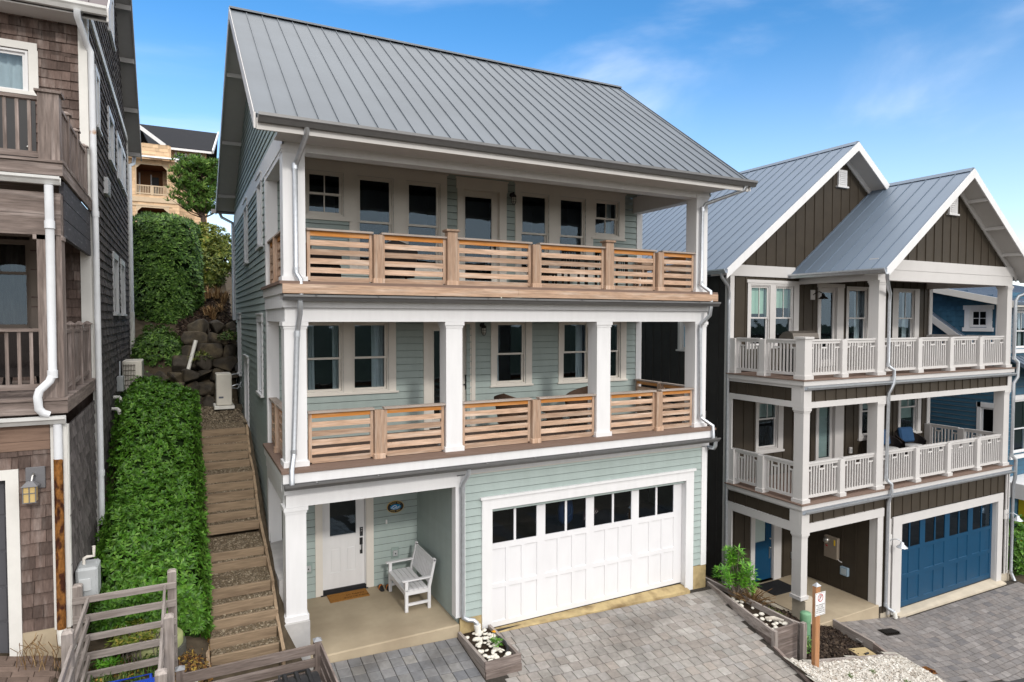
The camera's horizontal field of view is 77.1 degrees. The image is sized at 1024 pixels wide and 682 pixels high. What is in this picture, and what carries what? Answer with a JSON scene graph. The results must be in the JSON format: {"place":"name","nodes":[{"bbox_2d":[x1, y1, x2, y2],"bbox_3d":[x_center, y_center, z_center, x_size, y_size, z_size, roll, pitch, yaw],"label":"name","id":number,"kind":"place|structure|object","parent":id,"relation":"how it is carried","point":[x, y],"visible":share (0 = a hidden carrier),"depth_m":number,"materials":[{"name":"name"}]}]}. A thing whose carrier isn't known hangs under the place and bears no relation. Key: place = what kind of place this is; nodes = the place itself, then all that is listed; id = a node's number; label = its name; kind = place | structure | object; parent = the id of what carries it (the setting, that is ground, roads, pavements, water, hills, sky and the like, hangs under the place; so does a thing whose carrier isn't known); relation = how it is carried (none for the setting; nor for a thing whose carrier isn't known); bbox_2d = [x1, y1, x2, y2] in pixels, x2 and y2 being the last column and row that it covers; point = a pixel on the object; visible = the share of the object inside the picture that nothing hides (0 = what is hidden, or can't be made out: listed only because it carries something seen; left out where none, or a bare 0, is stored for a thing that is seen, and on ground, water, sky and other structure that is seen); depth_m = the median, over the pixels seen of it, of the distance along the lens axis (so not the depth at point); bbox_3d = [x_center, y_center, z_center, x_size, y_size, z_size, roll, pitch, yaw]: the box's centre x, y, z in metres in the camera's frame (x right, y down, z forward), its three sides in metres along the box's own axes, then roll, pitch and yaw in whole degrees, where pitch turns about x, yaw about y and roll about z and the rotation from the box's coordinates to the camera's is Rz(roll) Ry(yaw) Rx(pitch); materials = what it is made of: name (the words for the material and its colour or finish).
{"place":"outdoors","nodes":[
{"label":"outdoors","id":0,"kind":"place"},
{"bbox_2d":[0,656,80,681],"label":"side yard paving","id":1,"kind":"structure","parent":0,"point":[10,671],"depth_m":8.11,"materials":[{"name":"brick"}]},
{"bbox_2d":[10,634,44,669],"bbox_3d":[-6.143,3.944,8.163,0.371,0.416,0.143,-1,2,-35],"label":"weed","id":2,"kind":"object","parent":1,"relation":"on","point":[25,648],"visible":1,"depth_m":8.16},
{"bbox_2d":[31,634,60,670],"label":"weed","id":3,"kind":"object","parent":1,"relation":"on","point":[36,646],"visible":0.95,"depth_m":8.21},
{"bbox_2d":[309,638,484,681],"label":"driveway","id":4,"kind":"structure","parent":0,"point":[401,671],"depth_m":11.35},
{"bbox_2d":[0,267,1023,681],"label":"ground","id":5,"kind":"structure","parent":0,"point":[196,643],"depth_m":13.27,"materials":[{"name":"soil"}]},
{"bbox_2d":[0,0,141,657],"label":"house","id":6,"kind":"structure","parent":5,"relation":"on","point":[70,139],"depth_m":10.26,"materials":[{"name":"brown paint"}]},
{"bbox_2d":[0,481,9,652],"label":"garage door","id":7,"kind":"structure","parent":6,"relation":"in","point":[4,614],"depth_m":8.31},
{"bbox_2d":[0,47,28,90],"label":"window","id":8,"kind":"structure","parent":6,"relation":"in","point":[13,62],"depth_m":10.66,"materials":[{"name":"white paint"}]},
{"bbox_2d":[0,239,31,328],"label":"window","id":9,"kind":"structure","parent":6,"relation":"in","point":[2,241],"depth_m":10.69,"materials":[{"name":"black glass"}]},
{"bbox_2d":[0,93,36,157],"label":"door","id":10,"kind":"structure","parent":6,"relation":"in","point":[10,103],"depth_m":10.63,"materials":[{"name":"black plastic"}]},
{"bbox_2d":[0,332,39,384],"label":"wicker chair","id":11,"kind":"object","parent":6,"relation":"on","point":[13,361],"visible":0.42,"depth_m":9.07,"materials":[{"name":"wicker"}]},
{"bbox_2d":[21,466,45,503],"bbox_3d":[-6.133,1.842,8.233,0.230,0.420,0.250,-1,2,-27],"label":"wall lantern","id":12,"kind":"object","parent":6,"relation":"attached to","point":[35,477],"depth_m":8.26,"materials":[{"name":"grey metal"}]},
{"bbox_2d":[75,545,100,595],"bbox_3d":[-5.949,3.237,9.023,0.260,0.700,0.420,-1,2,-27],"label":"gas meter","id":13,"kind":"object","parent":6,"relation":"attached to","point":[88,574],"visible":0.87,"depth_m":8.90,"materials":[{"name":"beige paint"}]},
{"bbox_2d":[90,654,121,669],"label":"plant","id":14,"kind":"object","parent":5,"relation":"on","point":[107,662],"visible":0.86,"depth_m":8.99,"materials":[{"name":"green plant"}]},
{"bbox_2d":[58,568,177,681],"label":"bin fence","id":15,"kind":"object","parent":5,"relation":"on","point":[74,667],"visible":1,"depth_m":8.70,"materials":[{"name":"grey wood"}]},
{"bbox_2d":[85,655,157,681],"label":"grass","id":16,"kind":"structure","parent":5,"relation":"on","point":[108,677],"depth_m":8.89,"materials":[{"name":"plant"}]},
{"bbox_2d":[122,359,143,394],"bbox_3d":[-9.545,1.166,16.215,0.420,1.380,0.918,-1,2,-27],"label":"heat pump","id":17,"kind":"object","parent":5,"relation":"on","point":[131,368],"visible":0.41,"depth_m":15.81,"materials":[{"name":"white plastic"}]},
{"bbox_2d":[85,577,212,681],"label":"leaf litter","id":18,"kind":"object","parent":5,"relation":"on","point":[194,662],"visible":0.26,"depth_m":9.52,"materials":[{"name":"brown plant"}]},
{"bbox_2d":[104,618,160,647],"bbox_3d":[-5.506,4.218,9.329,0.790,0.296,0.754,1,2,27],"label":"bush","id":19,"kind":"object","parent":18,"relation":"on","point":[131,638],"visible":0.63,"depth_m":9.19,"materials":[{"name":"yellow plant"}]},
{"bbox_2d":[86,371,215,638],"bbox_3d":[-7.500,2.748,13.646,1.842,3.866,8.964,-1,2,-27],"label":"hedge","id":20,"kind":"object","parent":5,"relation":"on","point":[154,530],"visible":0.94,"depth_m":11.68,"materials":[{"name":"green plant"}]},
{"bbox_2d":[130,323,183,366],"bbox_3d":[-10.718,0.589,19.484,1.825,2.288,1.372,-1,2,-27],"label":"laurel shrub","id":21,"kind":"object","parent":5,"relation":"on","point":[162,337],"visible":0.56,"depth_m":19.14,"materials":[{"name":"green plant"}]},
{"bbox_2d":[130,627,185,660],"bbox_3d":[-5.327,4.568,9.626,0.800,0.330,0.800,-1,2,-27],"label":"septic lid","id":22,"kind":"object","parent":5,"relation":"on","point":[181,643],"visible":0.23,"depth_m":9.57,"materials":[{"name":"plastic"}]},
{"bbox_2d":[132,210,205,323],"bbox_3d":[-11.665,-1.708,21.517,2.588,5.151,2.328,-1,2,-27],"label":"tall hedge","id":23,"kind":"object","parent":5,"relation":"on","point":[167,253],"visible":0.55,"depth_m":20.73,"materials":[{"name":"green plant"}]},
{"bbox_2d":[128,124,218,231],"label":"house","id":24,"kind":"structure","parent":5,"relation":"on","point":[161,146],"depth_m":53.29,"materials":[{"name":"brown wood"}]},
{"bbox_2d":[171,355,195,371],"bbox_3d":[-9.654,0.664,19.555,0.643,0.513,1.791,0,2,11],"label":"boulder","id":25,"kind":"object","parent":5,"relation":"on","point":[179,363],"visible":0.69,"depth_m":18.90,"materials":[{"name":"stone"}]},
{"bbox_2d":[181,345,196,358],"bbox_3d":[-9.741,0.353,19.398,0.419,0.454,0.622,-1,2,-27],"label":"boulder","id":26,"kind":"object","parent":25,"relation":"on","point":[186,350],"visible":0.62,"depth_m":19.30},
{"bbox_2d":[181,331,207,347],"bbox_3d":[-9.752,-0.044,19.717,0.545,0.543,0.739,1,2,34],"label":"boulder","id":27,"kind":"object","parent":26,"relation":"on","point":[188,337],"visible":0.76,"depth_m":19.48,"materials":[{"name":"stone"}]},
{"bbox_2d":[187,319,209,332],"bbox_3d":[-9.774,-0.450,20.107,0.564,0.497,0.556,2,3,41],"label":"boulder","id":28,"kind":"object","parent":27,"relation":"on","point":[201,325],"visible":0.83,"depth_m":19.96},
{"bbox_2d":[163,153,218,232],"bbox_3d":[-13.655,-6.243,27.920,2.693,3.762,2.204,-1,2,-27],"label":"leafy tree","id":29,"kind":"object","parent":5,"relation":"on","point":[190,173],"visible":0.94,"depth_m":27.60,"materials":[{"name":"green plant"}]},
{"bbox_2d":[175,292,231,354],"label":"mulch","id":30,"kind":"object","parent":5,"relation":"on","point":[222,317],"visible":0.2,"depth_m":21.58,"materials":[{"name":"brown plant"}]},
{"bbox_2d":[197,370,212,381],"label":"boulder","id":31,"kind":"object","parent":5,"relation":"on","point":[203,373],"visible":0.77,"depth_m":18.94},
{"bbox_2d":[194,354,213,369],"bbox_3d":[-9.232,0.664,19.286,0.497,0.526,0.532,1,2,15],"label":"boulder","id":32,"kind":"object","parent":31,"relation":"on","point":[201,363],"visible":0.84,"depth_m":19.10,"materials":[{"name":"stone"}]},
{"bbox_2d":[194,222,221,257],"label":"bank shrub","id":33,"kind":"object","parent":5,"relation":"on","point":[206,236],"visible":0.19,"depth_m":24.53,"materials":[{"name":"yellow plant"}]},
{"bbox_2d":[202,395,213,406],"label":"boulder","id":34,"kind":"object","parent":5,"relation":"on","point":[208,400],"visible":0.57,"depth_m":18.59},
{"bbox_2d":[199,381,213,395],"bbox_3d":[-8.981,1.398,18.851,0.429,0.401,0.606,-1,2,-27],"label":"boulder","id":35,"kind":"object","parent":34,"relation":"on","point":[206,388],"visible":1,"depth_m":18.69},
{"bbox_2d":[197,302,223,319],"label":"dry grass","id":36,"kind":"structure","parent":5,"relation":"on","point":[211,312],"depth_m":21.44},
{"bbox_2d":[194,255,230,287],"bbox_3d":[-11.013,-2.440,23.375,1.226,1.396,1.247,1,2,20],"label":"bank shrub","id":37,"kind":"object","parent":5,"relation":"on","point":[213,274],"visible":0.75,"depth_m":23.23,"materials":[{"name":"green plant"}]},
{"bbox_2d":[197,221,230,247],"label":"bank shrub","id":38,"kind":"object","parent":5,"relation":"on","point":[218,229],"visible":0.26,"depth_m":25.63,"materials":[{"name":"green plant"}]},
{"bbox_2d":[202,235,231,277],"bbox_3d":[-10.992,-3.181,24.218,1.507,1.673,1.243,-1,2,-27],"label":"bank shrub","id":39,"kind":"object","parent":5,"relation":"on","point":[215,249],"visible":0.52,"depth_m":24.06,"materials":[{"name":"green plant"}]},
{"bbox_2d":[203,285,230,303],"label":"dry grass","id":40,"kind":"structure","parent":5,"relation":"on","point":[224,297],"depth_m":22.32,"materials":[{"name":"plant"}]},
{"bbox_2d":[213,372,241,409],"bbox_3d":[-8.089,1.391,18.305,0.753,0.992,0.850,-1,2,-27],"label":"heat pump","id":41,"kind":"object","parent":5,"relation":"on","point":[223,390],"visible":1,"depth_m":17.97,"materials":[{"name":"white plastic"}]},
{"bbox_2d":[231,371,238,377],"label":"boulder","id":42,"kind":"object","parent":5,"relation":"on","point":[235,375],"visible":0.47,"depth_m":19.48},
{"bbox_2d":[212,356,237,370],"bbox_3d":[-8.950,0.509,19.652,1.267,0.790,0.648,0,2,6],"label":"boulder","id":43,"kind":"object","parent":42,"relation":"on","point":[228,363],"visible":0.91,"depth_m":19.42,"materials":[{"name":"stone"}]},
{"bbox_2d":[197,343,222,358],"bbox_3d":[-9.205,0.299,19.585,0.713,0.468,0.505,-1,2,-27],"label":"boulder","id":44,"kind":"object","parent":43,"relation":"on","point":[215,350],"visible":0.84,"depth_m":19.44,"materials":[{"name":"stone"}]},
{"bbox_2d":[197,399,279,654],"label":"gravel","id":45,"kind":"structure","parent":5,"relation":"on","point":[227,418],"depth_m":12.38,"materials":[{"name":"gravel"}]},
{"bbox_2d":[200,422,285,665],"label":"garden steps","id":46,"kind":"structure","parent":5,"relation":"on","point":[251,634],"depth_m":11.89,"materials":[{"name":"wood"}]},
{"bbox_2d":[175,637,338,681],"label":"bin fence","id":47,"kind":"object","parent":5,"relation":"on","point":[319,663],"visible":0.96,"depth_m":9.06,"materials":[{"name":"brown wood"}]},
{"bbox_2d":[274,668,320,681],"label":"wheelie bin","id":48,"kind":"object","parent":5,"relation":"on","point":[310,676],"visible":1,"depth_m":8.56,"materials":[{"name":"black plastic"}]},
{"bbox_2d":[211,5,757,662],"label":"house","id":49,"kind":"structure","parent":5,"relation":"on","point":[359,377],"depth_m":13.63,"materials":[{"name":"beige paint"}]},
{"bbox_2d":[306,322,342,393],"bbox_3d":[-4.143,0.337,13.868,0.804,1.507,0.862,-1,2,-27],"label":"window","id":50,"kind":"structure","parent":49,"relation":"in","point":[324,340],"depth_m":13.82,"materials":[{"name":"glass"}]},
{"bbox_2d":[308,245,341,280],"bbox_3d":[-3.776,-1.455,12.330,0.700,0.700,1.460,-1,2,-27],"label":"wicker sofa","id":51,"kind":"object","parent":49,"relation":"on","point":[326,266],"visible":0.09,"depth_m":11.74,"materials":[{"name":"wicker"}]},
{"bbox_2d":[306,169,343,216],"bbox_3d":[-4.096,-3.093,13.773,0.771,0.915,0.862,-1,2,-27],"label":"window","id":52,"kind":"structure","parent":49,"relation":"in","point":[324,189],"depth_m":14.08,"materials":[{"name":"beige paint"}]},
{"bbox_2d":[321,498,367,596],"bbox_3d":[-3.727,4.265,14.039,1.010,2.268,0.620,-1,2,-27],"label":"door","id":53,"kind":"structure","parent":49,"relation":"in","point":[343,522],"depth_m":13.97,"materials":[{"name":"white paint"}]},
{"bbox_2d":[327,588,369,602],"bbox_3d":[-3.478,5.400,13.650,0.825,0.018,0.410,-1,2,-27],"label":"doormat","id":54,"kind":"object","parent":49,"relation":"on","point":[348,595],"visible":1,"depth_m":13.62,"materials":[{"name":"brown"}]},
{"bbox_2d":[343,322,388,391],"bbox_3d":[-3.268,0.323,14.318,0.812,1.507,0.862,-1,2,-27],"label":"window","id":55,"kind":"structure","parent":49,"relation":"in","point":[370,350],"depth_m":14.26,"materials":[{"name":"glass"}]},
{"bbox_2d":[348,175,392,268],"bbox_3d":[-3.151,-2.561,14.278,0.804,1.980,0.862,-1,2,-27],"label":"door","id":56,"kind":"structure","parent":49,"relation":"in","point":[374,194],"depth_m":14.63,"materials":[{"name":"beige paint"}]},
{"bbox_2d":[385,240,417,278],"bbox_3d":[-2.303,-1.517,12.830,0.858,0.905,0.797,-1,2,-27],"label":"wicker chair","id":57,"kind":"object","parent":49,"relation":"on","point":[399,260],"visible":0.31,"depth_m":12.54,"materials":[{"name":"wicker"}]},
{"bbox_2d":[385,541,435,612],"bbox_3d":[-2.136,4.918,13.486,0.715,0.998,1.210,-1,2,-27],"label":"garden bench","id":58,"kind":"object","parent":49,"relation":"on","point":[407,581],"visible":1,"depth_m":13.38,"materials":[{"name":"wood"}]},
{"bbox_2d":[406,180,439,270],"bbox_3d":[-2.182,-2.576,14.776,0.804,1.980,0.862,-1,2,-27],"label":"door","id":59,"kind":"structure","parent":49,"relation":"in","point":[422,198],"depth_m":15.13,"materials":[{"name":"beige paint"}]},
{"bbox_2d":[419,324,468,427],"bbox_3d":[-1.563,0.787,15.060,1.070,2.400,0.572,-1,2,-27],"label":"door","id":60,"kind":"structure","parent":49,"relation":"in","point":[434,330],"depth_m":15.04,"materials":[{"name":"beige paint"}]},
{"bbox_2d":[453,189,498,281],"bbox_3d":[-0.842,-2.352,15.322,0.960,2.380,0.572,-1,2,-27],"label":"door","id":61,"kind":"structure","parent":49,"relation":"in","point":[481,208],"depth_m":15.54,"materials":[{"name":"beige paint"}]},
{"bbox_2d":[481,322,525,384],"bbox_3d":[-0.225,0.275,15.882,0.812,1.507,0.862,-1,2,-27],"label":"window","id":62,"kind":"structure","parent":49,"relation":"in","point":[510,336],"depth_m":16.17,"materials":[{"name":"glass"}]},
{"bbox_2d":[494,393,526,431],"bbox_3d":[-0.001,1.579,14.270,0.799,0.905,0.847,-1,2,-27],"label":"wicker chair","id":63,"kind":"object","parent":49,"relation":"on","point":[503,396],"visible":0.39,"depth_m":13.97,"materials":[{"name":"wicker"}]},
{"bbox_2d":[507,192,548,274],"bbox_3d":[0.355,-2.616,16.080,0.801,1.980,0.862,-1,2,-27],"label":"window","id":64,"kind":"structure","parent":49,"relation":"in","point":[534,208],"depth_m":16.28,"materials":[{"name":"glass"}]},
{"bbox_2d":[557,500,572,523],"bbox_3d":[1.180,3.700,14.114,0.400,0.630,0.216,-1,2,-27],"label":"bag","id":65,"kind":"object","parent":49,"relation":"hanging from","point":[560,510],"visible":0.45,"depth_m":14.04,"materials":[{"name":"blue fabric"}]},
{"bbox_2d":[548,196,584,276],"bbox_3d":[1.319,-2.631,16.576,0.792,1.980,0.862,-1,2,-27],"label":"window","id":66,"kind":"structure","parent":49,"relation":"in","point":[571,210],"depth_m":16.72,"materials":[{"name":"beige paint"}]},
{"bbox_2d":[549,322,587,380],"bbox_3d":[1.428,0.249,16.732,0.801,1.507,0.862,-1,2,-27],"label":"window","id":67,"kind":"structure","parent":49,"relation":"in","point":[575,334],"depth_m":16.70,"materials":[{"name":"beige paint"}]},
{"bbox_2d":[465,483,681,627],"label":"garage door","id":68,"kind":"structure","parent":49,"relation":"in","point":[542,565],"depth_m":14.04,"materials":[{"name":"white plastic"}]},
{"bbox_2d":[565,386,587,424],"bbox_3d":[1.691,1.546,15.346,0.799,0.905,0.847,-1,2,-27],"label":"wicker chair","id":69,"kind":"object","parent":49,"relation":"on","point":[582,390],"visible":0.26,"depth_m":15.59,"materials":[{"name":"wicker"}]},
{"bbox_2d":[585,199,618,236],"bbox_3d":[2.262,-3.194,17.042,0.771,0.915,0.862,-1,2,-27],"label":"window","id":70,"kind":"structure","parent":49,"relation":"in","point":[606,212],"depth_m":16.95,"materials":[{"name":"beige paint"}]},
{"bbox_2d":[610,322,619,378],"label":"window","id":71,"kind":"structure","parent":49,"relation":"in","point":[615,328],"depth_m":17.07,"materials":[{"name":"glass"}]},
{"bbox_2d":[458,624,521,679],"bbox_3d":[-0.432,5.793,11.932,0.720,0.410,1.275,-1,2,-27],"label":"planter box","id":72,"kind":"object","parent":5,"relation":"on","point":[500,666],"visible":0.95,"depth_m":11.51,"materials":[{"name":"grey wood"}]},
{"bbox_2d":[705,577,806,661],"bbox_3d":[4.912,6.230,14.779,0.935,0.860,3.610,-1,2,-27],"label":"planter box","id":73,"kind":"object","parent":5,"relation":"on","point":[789,640],"visible":0.6,"depth_m":13.49,"materials":[{"name":"grey wood"}]},
{"bbox_2d":[711,544,759,599],"bbox_3d":[5.139,5.314,14.830,1.101,1.296,1.057,-1,2,-27],"label":"leafy shrub","id":74,"kind":"object","parent":73,"relation":"in","point":[731,556],"visible":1,"depth_m":14.72,"materials":[{"name":"green plant"}]},
{"bbox_2d":[728,586,775,605],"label":"dry shrub","id":75,"kind":"object","parent":73,"relation":"in","point":[753,597],"visible":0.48,"depth_m":14.60,"materials":[{"name":"plant"}]},
{"bbox_2d":[541,141,1023,626],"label":"house","id":76,"kind":"structure","parent":5,"relation":"on","point":[862,244],"depth_m":18.85,"materials":[{"name":"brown wood"}]},
{"bbox_2d":[750,285,769,346],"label":"window","id":77,"kind":"structure","parent":76,"relation":"in","point":[760,294],"depth_m":18.90,"materials":[{"name":"white glass"}]},
{"bbox_2d":[755,519,772,580],"bbox_3d":[7.347,6.075,19.329,0.830,2.090,0.560,-1,2,-27],"label":"door","id":78,"kind":"structure","parent":76,"relation":"in","point":[763,530],"depth_m":19.18,"materials":[{"name":"blue wood"}]},
{"bbox_2d":[758,403,777,449],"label":"window","id":79,"kind":"structure","parent":76,"relation":"in","point":[768,413],"depth_m":19.23,"materials":[{"name":"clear glass"}]},
{"bbox_2d":[757,580,790,595],"bbox_3d":[7.704,7.171,18.702,1.000,0.018,0.750,-1,2,-27],"label":"doormat","id":80,"kind":"object","parent":76,"relation":"on","point":[777,587],"visible":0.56,"depth_m":18.68,"materials":[{"name":"rubber"}]},
{"bbox_2d":[775,286,793,345],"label":"window","id":81,"kind":"structure","parent":76,"relation":"in","point":[784,294],"depth_m":19.38,"materials":[{"name":"grey glass"}]},
{"bbox_2d":[778,331,819,371],"bbox_3d":[7.753,0.301,17.301,1.100,1.150,0.561,-1,2,-27],"label":"grill","id":82,"kind":"object","parent":76,"relation":"on","point":[791,335],"visible":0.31,"depth_m":17.13,"materials":[{"name":"metal"}]},
{"bbox_2d":[819,406,834,464],"bbox_3d":[9.748,2.898,20.455,0.820,2.010,0.560,-1,2,-27],"label":"door","id":83,"kind":"structure","parent":76,"relation":"in","point":[826,414],"depth_m":20.39,"materials":[{"name":"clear glass"}]},
{"bbox_2d":[821,287,836,365],"bbox_3d":[9.753,-0.460,20.341,0.820,2.490,0.560,-1,2,-27],"label":"door","id":84,"kind":"structure","parent":76,"relation":"in","point":[828,306],"depth_m":20.50,"materials":[{"name":"grey glass"}]},
{"bbox_2d":[823,534,841,562],"bbox_3d":[9.318,6.035,18.677,0.210,0.660,0.541,-1,2,-27],"label":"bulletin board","id":85,"kind":"object","parent":76,"relation":"attached to","point":[832,547],"visible":1,"depth_m":18.68,"materials":[{"name":"metal"}]},
{"bbox_2d":[848,288,866,343],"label":"window","id":86,"kind":"structure","parent":76,"relation":"in","point":[857,296],"depth_m":21.04,"materials":[{"name":"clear glass"}]},
{"bbox_2d":[883,429,901,459],"bbox_3d":[11.974,3.408,20.577,0.939,1.061,0.880,-1,2,-27],"label":"wicker chair","id":87,"kind":"object","parent":76,"relation":"on","point":[895,443],"visible":0.12,"depth_m":20.68,"materials":[{"name":"black wicker"}]},
{"bbox_2d":[898,290,914,342],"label":"window","id":88,"kind":"structure","parent":76,"relation":"in","point":[905,321],"depth_m":22.19,"materials":[{"name":"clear glass"}]},
{"bbox_2d":[901,399,916,431],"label":"window","id":89,"kind":"structure","parent":76,"relation":"in","point":[909,406],"depth_m":22.37,"materials":[{"name":"clear glass"}]},
{"bbox_2d":[895,427,925,454],"bbox_3d":[13.064,3.392,21.081,0.939,1.061,0.880,-1,2,-27],"label":"wicker chair","id":90,"kind":"object","parent":76,"relation":"on","point":[907,436],"visible":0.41,"depth_m":21.17,"materials":[{"name":"black wicker"}]},
{"bbox_2d":[892,497,992,607],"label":"garage door","id":91,"kind":"structure","parent":76,"relation":"in","point":[945,553],"depth_m":19.47,"materials":[{"name":"blue wood"}]},
{"bbox_2d":[708,576,877,659],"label":"mulch","id":92,"kind":"object","parent":5,"relation":"on","point":[844,647],"visible":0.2,"depth_m":15.53,"materials":[{"name":"brown plant"}]},
{"bbox_2d":[811,582,825,681],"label":"parking sign","id":93,"kind":"object","parent":5,"relation":"on","point":[818,602],"visible":1,"depth_m":12.87,"materials":[{"name":"orange wood"}]},
{"bbox_2d":[789,616,859,660],"bbox_3d":[7.097,7.106,15.287,3.600,1.368,2.880,-1,2,-27],"label":"planting bed","id":94,"kind":"object","parent":5,"relation":"on","point":[833,650],"visible":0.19,"depth_m":15.43,"materials":[{"name":"soil"}]},
{"bbox_2d":[800,610,810,641],"bbox_3d":[6.820,6.638,14.937,0.244,0.705,0.244,-1,2,-27],"label":"utility post","id":95,"kind":"object","parent":94,"relation":"on","point":[805,615],"visible":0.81,"depth_m":14.84,"materials":[{"name":"green plastic"}]},
{"bbox_2d":[819,653,897,662],"bbox_3d":[7.629,7.082,14.142,3.533,1.210,0.070,-1,2,-35],"label":"timber edging","id":96,"kind":"object","parent":5,"relation":"on","point":[840,658],"visible":0.21,"depth_m":13.84,"materials":[{"name":"grey wood"}]},
{"bbox_2d":[833,619,887,654],"bbox_3d":[8.891,7.678,15.645,0.102,0.820,2.403,-1,2,-26],"label":"timber edging","id":97,"kind":"object","parent":5,"relation":"on","point":[868,643],"visible":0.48,"depth_m":16.08,"materials":[{"name":"grey wood"}]},
{"bbox_2d":[930,285,1023,541],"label":"house","id":98,"kind":"structure","parent":5,"relation":"on","point":[964,311],"depth_m":23.88,"materials":[{"name":"blue wood"}]},
{"bbox_2d":[970,309,986,326],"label":"window","id":99,"kind":"structure","parent":98,"relation":"in","point":[978,318],"depth_m":23.80,"materials":[{"name":"white paint"}]},
{"bbox_2d":[980,407,992,455],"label":"window","id":100,"kind":"structure","parent":98,"relation":"in","point":[986,413],"depth_m":23.75,"materials":[{"name":"glass"}]},
{"bbox_2d":[992,399,1023,452],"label":"window","id":101,"kind":"structure","parent":98,"relation":"in","point":[1019,404],"depth_m":23.95,"materials":[{"name":"glass"}]},
{"bbox_2d":[1016,311,1023,347],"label":"window","id":102,"kind":"structure","parent":98,"relation":"in","point":[1020,314],"depth_m":23.90,"materials":[{"name":"white paint"}]},
{"bbox_2d":[1008,514,1023,575],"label":"shrub","id":103,"kind":"object","parent":5,"relation":"on","point":[1018,556],"visible":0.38,"depth_m":21.67,"materials":[{"name":"green plant"}]},
{"bbox_2d":[82,0,1023,297],"label":"sky","id":104,"kind":"structure","parent":0,"point":[925,87],"materials":[{"name":"blue"}]},
{"bbox_2d":[334,586,805,681],"bbox_3d":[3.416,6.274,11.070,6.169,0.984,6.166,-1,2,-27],"label":"driveway","id":105,"kind":"structure","parent":0,"point":[742,647],"depth_m":12.59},
{"bbox_2d":[789,655,943,681],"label":"gravel","id":106,"kind":"structure","parent":0,"point":[885,671],"depth_m":13.54,"materials":[{"name":"gravel"}]},
{"bbox_2d":[841,580,1023,681],"bbox_3d":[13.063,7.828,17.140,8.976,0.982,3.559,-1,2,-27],"label":"driveway","id":107,"kind":"structure","parent":0,"point":[922,631],"depth_m":16.98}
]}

